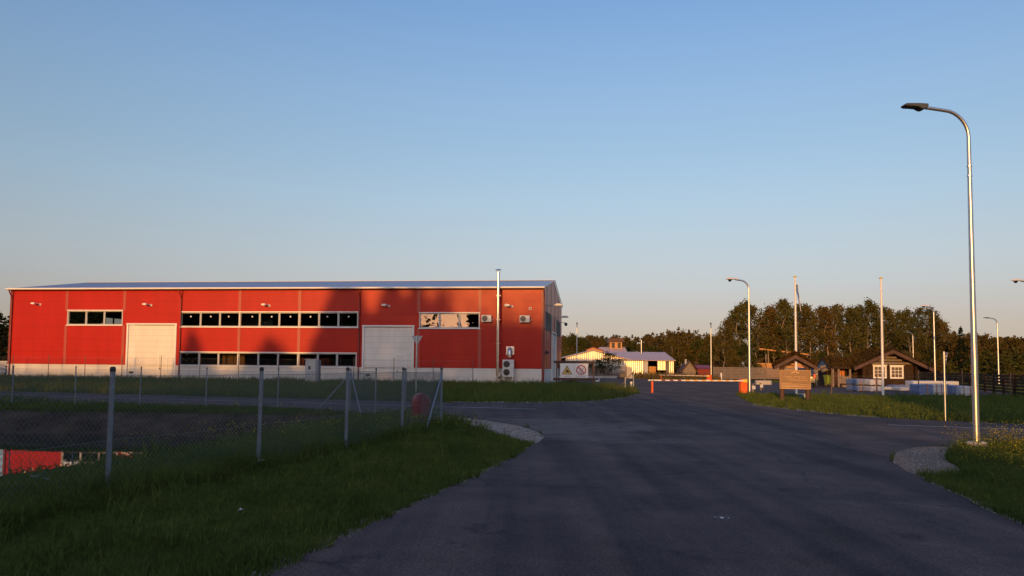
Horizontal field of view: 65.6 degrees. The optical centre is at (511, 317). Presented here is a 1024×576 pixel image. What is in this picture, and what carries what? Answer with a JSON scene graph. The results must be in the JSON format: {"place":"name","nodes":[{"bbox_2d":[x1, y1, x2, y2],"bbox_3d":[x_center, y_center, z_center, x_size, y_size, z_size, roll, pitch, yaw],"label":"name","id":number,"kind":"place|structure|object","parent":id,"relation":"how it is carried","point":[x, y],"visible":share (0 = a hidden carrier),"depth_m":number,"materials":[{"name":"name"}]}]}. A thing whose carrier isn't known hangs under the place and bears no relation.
{"place":"outdoors","nodes":[
{"label":"outdoors","id":0,"kind":"place"},
{"bbox_2d":[0,433,233,475],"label":"water","id":1,"kind":"structure","parent":0,"point":[33,447],"depth_m":21.75,"materials":[{"name":"black liquid"}]},
{"bbox_2d":[0,378,1023,575],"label":"road","id":2,"kind":"structure","parent":0,"point":[645,481],"depth_m":9.26,"materials":[{"name":"grey asphalt"}]},
{"bbox_2d":[252,415,1020,574],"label":"loose stones","id":3,"kind":"object","parent":2,"relation":"on","point":[916,463],"visible":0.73,"depth_m":14.28,"materials":[{"name":"grey gravel"}]},
{"bbox_2d":[846,385,865,390],"bbox_3d":[25.101,5.125,57.623,1.033,0.472,1.626,1,-4,-4],"label":"timber pack","id":4,"kind":"object","parent":2,"relation":"on","point":[855,387],"visible":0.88,"depth_m":57.07,"materials":[{"name":"grey wood"}]},
{"bbox_2d":[846,378,864,384],"bbox_3d":[25.105,4.665,57.651,1.032,0.472,1.626,1,-4,-4],"label":"timber pack","id":5,"kind":"object","parent":4,"relation":"on","point":[856,381],"visible":0.88,"depth_m":57.19,"materials":[{"name":"grey wood"}]},
{"bbox_2d":[909,383,932,395],"bbox_3d":[25.578,4.503,49.666,0.932,0.752,1.325,0,-3,2],"label":"timber pack","id":6,"kind":"object","parent":2,"relation":"on","point":[922,388],"visible":0.81,"depth_m":49.04,"materials":[{"name":"grey wood"}]},
{"bbox_2d":[905,380,958,386],"bbox_3d":[31.581,5.160,59.816,3.412,0.792,1.325,0,-3,2],"label":"timber pack","id":7,"kind":"object","parent":2,"relation":"on","point":[907,383],"visible":0.39,"depth_m":59.20,"materials":[{"name":"grey wood"}]},
{"bbox_2d":[926,383,947,394],"bbox_3d":[26.509,4.506,49.576,1.132,0.752,1.326,0,-3,2],"label":"timber pack","id":8,"kind":"object","parent":2,"relation":"on","point":[938,387],"visible":0.5,"depth_m":48.94,"materials":[{"name":"grey wood"}]},
{"bbox_2d":[956,385,971,395],"bbox_3d":[27.463,4.493,48.550,0.811,0.672,1.325,0,-3,2],"label":"timber pack","id":9,"kind":"object","parent":2,"relation":"on","point":[965,390],"visible":0.69,"depth_m":47.91,"materials":[{"name":"grey wood"}]},
{"bbox_2d":[0,369,1023,575],"bbox_3d":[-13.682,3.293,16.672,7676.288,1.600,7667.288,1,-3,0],"label":"ground","id":10,"kind":"structure","parent":0,"point":[73,422],"depth_m":25.93,"materials":[{"name":"soil"}]},
{"bbox_2d":[0,313,8,368],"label":"spruce tree","id":11,"kind":"object","parent":10,"relation":"on","point":[3,344],"visible":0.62,"depth_m":106.06,"materials":[{"name":"green plant"}]},
{"bbox_2d":[0,316,9,360],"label":"spruce tree","id":12,"kind":"object","parent":10,"relation":"on","point":[6,336],"visible":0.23,"depth_m":109.79,"materials":[{"name":"green plant"}]},
{"bbox_2d":[0,365,442,509],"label":"chain link fence","id":13,"kind":"object","parent":10,"relation":"on","point":[111,404],"visible":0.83,"depth_m":12.78,"materials":[{"name":"grey metal"}]},
{"bbox_2d":[0,354,472,382],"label":"wire fence","id":14,"kind":"object","parent":10,"relation":"on","point":[200,359],"visible":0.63,"depth_m":68.11,"materials":[{"name":"grey metal"}]},
{"bbox_2d":[5,269,562,382],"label":"industrial hall","id":15,"kind":"structure","parent":10,"relation":"on","point":[327,322],"depth_m":69.29,"materials":[{"name":"metal"},{"name":"red paint"},{"name":"white paint"}]},
{"bbox_2d":[66,310,122,325],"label":"window","id":16,"kind":"structure","parent":15,"relation":"in","point":[74,317],"depth_m":71.42,"materials":[{"name":"black glass"}]},
{"bbox_2d":[125,323,176,378],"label":"garage door","id":17,"kind":"structure","parent":15,"relation":"in","point":[150,341],"depth_m":70.55,"materials":[{"name":"white paint"}]},
{"bbox_2d":[180,351,237,366],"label":"window","id":18,"kind":"structure","parent":15,"relation":"in","point":[230,357],"depth_m":69.76,"materials":[{"name":"black glass"}]},
{"bbox_2d":[179,311,239,327],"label":"window","id":19,"kind":"structure","parent":15,"relation":"in","point":[199,319],"depth_m":69.98,"materials":[{"name":"black glass"}]},
{"bbox_2d":[238,352,297,366],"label":"window","id":20,"kind":"structure","parent":15,"relation":"in","point":[246,359],"depth_m":69.05,"materials":[{"name":"black glass"}]},
{"bbox_2d":[239,311,298,327],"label":"window","id":21,"kind":"structure","parent":15,"relation":"in","point":[260,319],"depth_m":69.27,"materials":[{"name":"black glass"}]},
{"bbox_2d":[298,352,356,367],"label":"window","id":22,"kind":"structure","parent":15,"relation":"in","point":[325,357],"depth_m":68.31,"materials":[{"name":"black glass"}]},
{"bbox_2d":[298,311,358,327],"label":"window","id":23,"kind":"structure","parent":15,"relation":"in","point":[317,320],"depth_m":68.58,"materials":[{"name":"black glass"}]},
{"bbox_2d":[361,325,414,381],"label":"garage door","id":24,"kind":"structure","parent":15,"relation":"in","point":[393,343],"depth_m":67.75,"materials":[{"name":"white paint"}]},
{"bbox_2d":[418,312,479,328],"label":"window","id":25,"kind":"structure","parent":15,"relation":"in","point":[427,320],"depth_m":67.19,"materials":[{"name":"glass"}]},
{"bbox_2d":[551,331,556,381],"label":"sliding door","id":26,"kind":"structure","parent":15,"relation":"in","point":[553,337],"depth_m":75.84,"materials":[{"name":"grey paint"}]},
{"bbox_2d":[305,359,320,381],"bbox_3d":[-15.503,4.234,61.861,1.120,1.998,0.600,0,-4,7],"label":"electrical cabinet","id":27,"kind":"object","parent":10,"relation":"on","point":[312,366],"visible":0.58,"depth_m":61.63,"materials":[{"name":"grey metal"}]},
{"bbox_2d":[1,369,726,397],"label":"dry grass","id":28,"kind":"structure","parent":10,"relation":"on","point":[650,375],"depth_m":60.29,"materials":[{"name":"green plant"}]},
{"bbox_2d":[247,443,533,575],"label":"gravel verge","id":29,"kind":"structure","parent":10,"relation":"on","point":[275,566],"depth_m":7.31,"materials":[{"name":"grey gravel"}]},
{"bbox_2d":[412,393,429,415],"bbox_3d":[-2.559,2.560,22.347,0.470,0.865,0.370,2,-4,-24],"label":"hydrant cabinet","id":30,"kind":"object","parent":10,"relation":"on","point":[419,411],"visible":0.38,"depth_m":22.19,"materials":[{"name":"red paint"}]},
{"bbox_2d":[464,418,543,442],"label":"gravel verge","id":31,"kind":"structure","parent":10,"relation":"on","point":[513,431],"depth_m":19.63,"materials":[{"name":"grey gravel"}]},
{"bbox_2d":[502,360,513,382],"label":"heat pump","id":32,"kind":"object","parent":10,"relation":"on","point":[508,368],"visible":0.94,"depth_m":65.53,"materials":[{"name":"grey paint"}]},
{"bbox_2d":[0,372,1023,575],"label":"grass","id":33,"kind":"structure","parent":10,"relation":"on","point":[387,472],"depth_m":10.43,"materials":[{"name":"green plant"}]},
{"bbox_2d":[0,395,1023,527],"bbox_3d":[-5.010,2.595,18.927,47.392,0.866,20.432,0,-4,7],"label":"flower stems","id":34,"kind":"object","parent":10,"relation":"on","point":[966,451],"visible":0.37,"depth_m":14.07,"materials":[{"name":"green plant"}]},
{"bbox_2d":[3,397,1023,465],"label":"yellow flowers","id":35,"kind":"object","parent":34,"relation":"attached to","point":[977,441],"visible":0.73,"depth_m":14.72,"materials":[{"name":"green plant"}]},
{"bbox_2d":[6,327,1023,377],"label":"forest","id":36,"kind":"object","parent":10,"relation":"on","point":[1007,343],"visible":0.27,"depth_m":140.11,"materials":[{"name":"green plant"}]},
{"bbox_2d":[561,334,584,360],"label":"broadleaf tree","id":37,"kind":"object","parent":10,"relation":"on","point":[571,340],"visible":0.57,"depth_m":148.86,"materials":[{"name":"green plant"}]},
{"bbox_2d":[553,360,593,381],"bbox_3d":[4.763,4.460,61.297,3.146,2.262,0.155,0,-3,3],"label":"sign frame","id":38,"kind":"object","parent":10,"relation":"on","point":[583,379],"visible":0.82,"depth_m":61.24,"materials":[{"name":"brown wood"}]},
{"bbox_2d":[560,363,573,377],"bbox_3d":[4.242,4.098,61.245,1.066,1.102,0.040,0,-3,3],"label":"safety sign","id":39,"kind":"object","parent":38,"relation":"attached to","point":[566,370],"visible":1,"depth_m":61.23,"materials":[{"name":"white paint"}]},
{"bbox_2d":[574,364,587,377],"bbox_3d":[5.323,4.105,61.193,1.066,1.102,0.039,0,-3,3],"label":"safety sign","id":40,"kind":"object","parent":38,"relation":"attached to","point":[580,370],"visible":1,"depth_m":61.18,"materials":[{"name":"white paint"}]},
{"bbox_2d":[588,365,604,375],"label":"slat fence","id":41,"kind":"object","parent":10,"relation":"on","point":[591,374],"visible":0.27,"depth_m":112.73,"materials":[{"name":"grey wood"}]},
{"bbox_2d":[588,359,604,375],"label":"apple tree","id":42,"kind":"object","parent":10,"relation":"on","point":[596,366],"visible":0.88,"depth_m":112.08,"materials":[{"name":"green plant"}]},
{"bbox_2d":[592,351,623,375],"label":"apple tree","id":43,"kind":"object","parent":10,"relation":"on","point":[608,355],"visible":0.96,"depth_m":112.11,"materials":[{"name":"green plant"}]},
{"bbox_2d":[598,338,626,352],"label":"house","id":44,"kind":"structure","parent":10,"relation":"on","point":[615,344],"depth_m":148.75,"materials":[{"name":"orange wood"}]},
{"bbox_2d":[605,365,626,377],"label":"slat fence","id":45,"kind":"object","parent":10,"relation":"on","point":[620,371],"visible":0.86,"depth_m":111.95,"materials":[{"name":"grey wood"}]},
{"bbox_2d":[561,340,675,374],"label":"barn","id":46,"kind":"structure","parent":10,"relation":"on","point":[663,362],"depth_m":127.89,"materials":[{"name":"metal"}]},
{"bbox_2d":[663,338,681,367],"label":"autumn tree","id":47,"kind":"object","parent":10,"relation":"on","point":[671,341],"visible":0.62,"depth_m":159.56,"materials":[{"name":"green plant"}]},
{"bbox_2d":[675,341,694,368],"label":"autumn tree","id":48,"kind":"object","parent":10,"relation":"on","point":[684,345],"visible":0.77,"depth_m":149.48,"materials":[{"name":"green plant"}]},
{"bbox_2d":[677,359,697,374],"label":"shed","id":49,"kind":"structure","parent":10,"relation":"on","point":[688,367],"depth_m":125.74,"materials":[{"name":"brown wood"}]},
{"bbox_2d":[680,337,709,365],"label":"broadleaf tree","id":50,"kind":"object","parent":10,"relation":"on","point":[696,345],"visible":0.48,"depth_m":149.44,"materials":[{"name":"green plant"}]},
{"bbox_2d":[648,379,747,392],"bbox_3d":[11.736,4.351,50.128,6.679,0.950,0.510,1,-4,-9],"label":"barrier","id":51,"kind":"object","parent":10,"relation":"on","point":[743,384],"visible":0.88,"depth_m":50.34,"materials":[{"name":"metal"}]},
{"bbox_2d":[694,365,709,376],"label":"shed","id":52,"kind":"structure","parent":10,"relation":"on","point":[701,369],"depth_m":127.74,"materials":[{"name":"red wood"}]},
{"bbox_2d":[693,334,717,372],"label":"autumn tree","id":53,"kind":"object","parent":10,"relation":"on","point":[706,342],"visible":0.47,"depth_m":145.91,"materials":[{"name":"green plant"}]},
{"bbox_2d":[696,337,727,374],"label":"broadleaf tree","id":54,"kind":"object","parent":10,"relation":"on","point":[703,357],"visible":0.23,"depth_m":141.85,"materials":[{"name":"green plant"}]},
{"bbox_2d":[709,316,736,377],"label":"birch tree","id":55,"kind":"object","parent":10,"relation":"on","point":[724,345],"visible":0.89,"depth_m":117.80,"materials":[{"name":"green plant"}]},
{"bbox_2d":[718,310,744,359],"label":"birch tree","id":56,"kind":"object","parent":10,"relation":"on","point":[735,335],"visible":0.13,"depth_m":125.69,"materials":[{"name":"green plant"}]},
{"bbox_2d":[724,349,739,371],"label":"shrub","id":57,"kind":"object","parent":10,"relation":"on","point":[730,358],"visible":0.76,"depth_m":113.74,"materials":[{"name":"green plant"}]},
{"bbox_2d":[726,277,750,391],"bbox_3d":[13.741,1.266,48.268,1.514,7.419,0.260,1,-3,-3],"label":"street lamp","id":58,"kind":"object","parent":10,"relation":"on","point":[729,279],"visible":0.94,"depth_m":48.26,"materials":[{"name":"grey metal"}]},
{"bbox_2d":[719,302,759,366],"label":"birch tree","id":59,"kind":"object","parent":10,"relation":"on","point":[739,309],"visible":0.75,"depth_m":119.59,"materials":[{"name":"green plant"}]},
{"bbox_2d":[732,342,756,366],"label":"shrub","id":60,"kind":"object","parent":10,"relation":"on","point":[743,347],"visible":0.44,"depth_m":114.71,"materials":[{"name":"green plant"}]},
{"bbox_2d":[735,298,764,356],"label":"birch tree","id":61,"kind":"object","parent":10,"relation":"on","point":[746,305],"visible":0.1,"depth_m":128.03,"materials":[{"name":"green plant"}]},
{"bbox_2d":[740,353,763,379],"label":"shrub","id":62,"kind":"object","parent":10,"relation":"on","point":[753,359],"visible":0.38,"depth_m":112.75,"materials":[{"name":"green plant"}]},
{"bbox_2d":[740,305,775,362],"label":"birch tree","id":63,"kind":"object","parent":10,"relation":"on","point":[755,321],"visible":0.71,"depth_m":121.50,"materials":[{"name":"green plant"}]},
{"bbox_2d":[713,367,817,380],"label":"slat fence","id":64,"kind":"object","parent":10,"relation":"on","point":[739,373],"visible":0.45,"depth_m":107.59,"materials":[{"name":"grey wood"}]},
{"bbox_2d":[754,303,789,360],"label":"birch tree","id":65,"kind":"object","parent":10,"relation":"on","point":[769,311],"visible":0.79,"depth_m":121.56,"materials":[{"name":"green plant"}]},
{"bbox_2d":[751,347,808,373],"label":"timber store","id":66,"kind":"structure","parent":10,"relation":"on","point":[766,357],"depth_m":120.93,"materials":[{"name":"brown wood"}]},
{"bbox_2d":[765,300,797,356],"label":"birch tree","id":67,"kind":"object","parent":10,"relation":"on","point":[781,324],"visible":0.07,"depth_m":127.59,"materials":[{"name":"green plant"}]},
{"bbox_2d":[767,298,802,367],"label":"birch tree","id":68,"kind":"object","parent":10,"relation":"on","point":[785,308],"visible":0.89,"depth_m":120.02,"materials":[{"name":"green plant"}]},
{"bbox_2d":[771,351,817,400],"bbox_3d":[13.922,2.970,39.159,2.172,2.709,1.237,0,-4,14],"label":"info board","id":69,"kind":"object","parent":10,"relation":"on","point":[794,379],"visible":1,"depth_m":38.85,"materials":[{"name":"brown wood"}]},
{"bbox_2d":[793,276,797,393],"bbox_3d":[17.804,1.188,49.893,0.220,7.650,0.214,1,-3,0],"label":"flagpole","id":70,"kind":"object","parent":10,"relation":"on","point":[796,366],"visible":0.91,"depth_m":49.90,"materials":[{"name":"white metal"}]},
{"bbox_2d":[785,308,816,357],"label":"birch tree","id":71,"kind":"object","parent":10,"relation":"on","point":[812,347],"visible":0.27,"depth_m":123.91,"materials":[{"name":"green plant"}]},
{"bbox_2d":[792,303,827,359],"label":"birch tree","id":72,"kind":"object","parent":10,"relation":"on","point":[808,314],"visible":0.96,"depth_m":119.82,"materials":[{"name":"green plant"}]},
{"bbox_2d":[804,306,835,357],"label":"birch tree","id":73,"kind":"object","parent":10,"relation":"on","point":[817,317],"visible":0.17,"depth_m":129.65,"materials":[{"name":"green plant"}]},
{"bbox_2d":[813,306,842,357],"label":"birch tree","id":74,"kind":"object","parent":10,"relation":"on","point":[827,315],"visible":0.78,"depth_m":121.99,"materials":[{"name":"green plant"}]},
{"bbox_2d":[818,305,853,356],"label":"birch tree","id":75,"kind":"object","parent":10,"relation":"on","point":[836,311],"visible":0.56,"depth_m":123.73,"materials":[{"name":"green plant"}]},
{"bbox_2d":[829,303,858,354],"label":"birch tree","id":76,"kind":"object","parent":10,"relation":"on","point":[843,310],"visible":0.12,"depth_m":130.02,"materials":[{"name":"green plant"}]},
{"bbox_2d":[836,305,869,355],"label":"birch tree","id":77,"kind":"object","parent":10,"relation":"on","point":[850,311],"visible":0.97,"depth_m":121.95,"materials":[{"name":"green plant"}]},
{"bbox_2d":[839,304,874,352],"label":"birch tree","id":78,"kind":"object","parent":10,"relation":"on","point":[859,307],"visible":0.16,"depth_m":127.93,"materials":[{"name":"green plant"}]},
{"bbox_2d":[850,297,884,350],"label":"birch tree","id":79,"kind":"object","parent":10,"relation":"on","point":[869,307],"visible":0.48,"depth_m":123.95,"materials":[{"name":"green plant"}]},
{"bbox_2d":[817,347,933,386],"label":"log cabin","id":80,"kind":"object","parent":10,"relation":"on","point":[901,367],"visible":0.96,"depth_m":69.86,"materials":[{"name":"brown wood"}]},
{"bbox_2d":[873,365,886,377],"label":"window","id":81,"kind":"structure","parent":80,"relation":"in","point":[876,368],"depth_m":69.85,"materials":[{"name":"white paint"}]},
{"bbox_2d":[889,365,903,378],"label":"window","id":82,"kind":"structure","parent":80,"relation":"in","point":[896,371],"depth_m":69.76,"materials":[{"name":"white paint"}]},
{"bbox_2d":[879,277,883,394],"bbox_3d":[21.728,1.230,46.691,0.220,7.250,0.214,1,-3,0],"label":"flagpole","id":83,"kind":"object","parent":10,"relation":"on","point":[882,350],"visible":0.95,"depth_m":46.64,"materials":[{"name":"white metal"}]},
{"bbox_2d":[868,306,901,349],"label":"birch tree","id":84,"kind":"object","parent":10,"relation":"on","point":[874,329],"visible":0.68,"depth_m":121.63,"materials":[{"name":"green plant"}]},
{"bbox_2d":[877,306,905,349],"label":"birch tree","id":85,"kind":"object","parent":10,"relation":"on","point":[889,310],"visible":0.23,"depth_m":125.68,"materials":[{"name":"green plant"}]},
{"bbox_2d":[893,306,926,357],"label":"birch tree","id":86,"kind":"object","parent":10,"relation":"on","point":[900,336],"visible":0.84,"depth_m":119.81,"materials":[{"name":"green plant"}]},
{"bbox_2d":[901,307,931,374],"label":"birch tree","id":87,"kind":"object","parent":10,"relation":"on","point":[919,311],"visible":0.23,"depth_m":125.61,"materials":[{"name":"green plant"}]},
{"bbox_2d":[831,368,1010,395],"bbox_3d":[24.919,4.049,48.880,9.887,1.751,0.836,-1,-4,19],"label":"wire fence","id":88,"kind":"object","parent":10,"relation":"on","point":[918,380],"visible":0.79,"depth_m":49.20,"materials":[{"name":"grey metal"}]},
{"bbox_2d":[893,447,957,474],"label":"gravel verge","id":89,"kind":"structure","parent":10,"relation":"on","point":[917,460],"depth_m":13.96,"materials":[{"name":"grey gravel"}]},
{"bbox_2d":[909,306,943,357],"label":"birch tree","id":90,"kind":"object","parent":10,"relation":"on","point":[918,328],"visible":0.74,"depth_m":119.75,"materials":[{"name":"green plant"}]},
{"bbox_2d":[921,305,935,380],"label":"street lamp","id":91,"kind":"object","parent":10,"relation":"on","point":[923,306],"visible":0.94,"depth_m":66.69,"materials":[{"name":"grey metal"}]},
{"bbox_2d":[919,347,942,374],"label":"shrub","id":92,"kind":"object","parent":10,"relation":"on","point":[930,355],"visible":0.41,"depth_m":105.81,"materials":[{"name":"green plant"}]},
{"bbox_2d":[929,319,957,362],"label":"birch tree","id":93,"kind":"object","parent":10,"relation":"on","point":[942,331],"visible":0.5,"depth_m":117.80,"materials":[{"name":"green plant"}]},
{"bbox_2d":[901,103,987,448],"bbox_3d":[8.797,-0.709,16.176,1.591,7.355,0.394,1,-4,-4],"label":"street lamp","id":94,"kind":"object","parent":10,"relation":"on","point":[918,107],"visible":0.88,"depth_m":16.19,"materials":[{"name":"grey metal"}]},
{"bbox_2d":[943,352,947,420],"bbox_3d":[13.627,2.268,25.012,0.081,2.380,0.460,0,-4,10],"label":"give way sign","id":95,"kind":"object","parent":10,"relation":"on","point":[945,354],"visible":0.87,"depth_m":25.00,"materials":[{"name":"grey metal"}]},
{"bbox_2d":[940,360,963,380],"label":"young pine","id":96,"kind":"object","parent":10,"relation":"on","point":[950,367],"visible":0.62,"depth_m":89.78,"materials":[{"name":"green plant"}]},
{"bbox_2d":[954,326,968,380],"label":"spruce tree","id":97,"kind":"object","parent":10,"relation":"on","point":[960,354],"visible":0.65,"depth_m":91.78,"materials":[{"name":"green plant"}]},
{"bbox_2d":[956,357,986,381],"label":"young pine","id":98,"kind":"object","parent":10,"relation":"on","point":[967,366],"visible":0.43,"depth_m":89.87,"materials":[{"name":"green plant"}]},
{"bbox_2d":[921,372,1023,394],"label":"slat fence","id":99,"kind":"object","parent":10,"relation":"on","point":[927,377],"visible":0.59,"depth_m":56.34,"materials":[{"name":"brown wood"}]},
{"bbox_2d":[969,351,989,382],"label":"young pine","id":100,"kind":"object","parent":10,"relation":"on","point":[982,360],"visible":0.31,"depth_m":93.51,"materials":[{"name":"green plant"}]},
{"bbox_2d":[983,317,999,383],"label":"street lamp","id":101,"kind":"object","parent":10,"relation":"on","point":[997,347],"visible":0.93,"depth_m":79.95,"materials":[{"name":"grey metal"}]},
{"bbox_2d":[980,353,1003,383],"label":"young pine","id":102,"kind":"object","parent":10,"relation":"on","point":[992,365],"visible":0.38,"depth_m":91.92,"materials":[{"name":"green plant"}]},
{"bbox_2d":[979,350,1004,371],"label":"young pine","id":103,"kind":"object","parent":10,"relation":"on","point":[988,355],"visible":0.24,"depth_m":95.75,"materials":[{"name":"green plant"}]},
{"bbox_2d":[986,351,1020,383],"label":"young pine","id":104,"kind":"object","parent":10,"relation":"on","point":[1003,364],"visible":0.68,"depth_m":89.61,"materials":[{"name":"green plant"}]},
{"bbox_2d":[1007,351,1023,381],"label":"young pine","id":105,"kind":"object","parent":10,"relation":"on","point":[1021,365],"visible":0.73,"depth_m":90.03,"materials":[{"name":"green plant"}]},
{"bbox_2d":[1008,348,1023,374],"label":"young pine","id":106,"kind":"object","parent":10,"relation":"on","point":[1015,354],"visible":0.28,"depth_m":93.66,"materials":[{"name":"green plant"}]},
{"bbox_2d":[0,0,1023,366],"label":"sky","id":107,"kind":"structure","parent":0,"point":[638,158],"materials":[{"name":"blue"}]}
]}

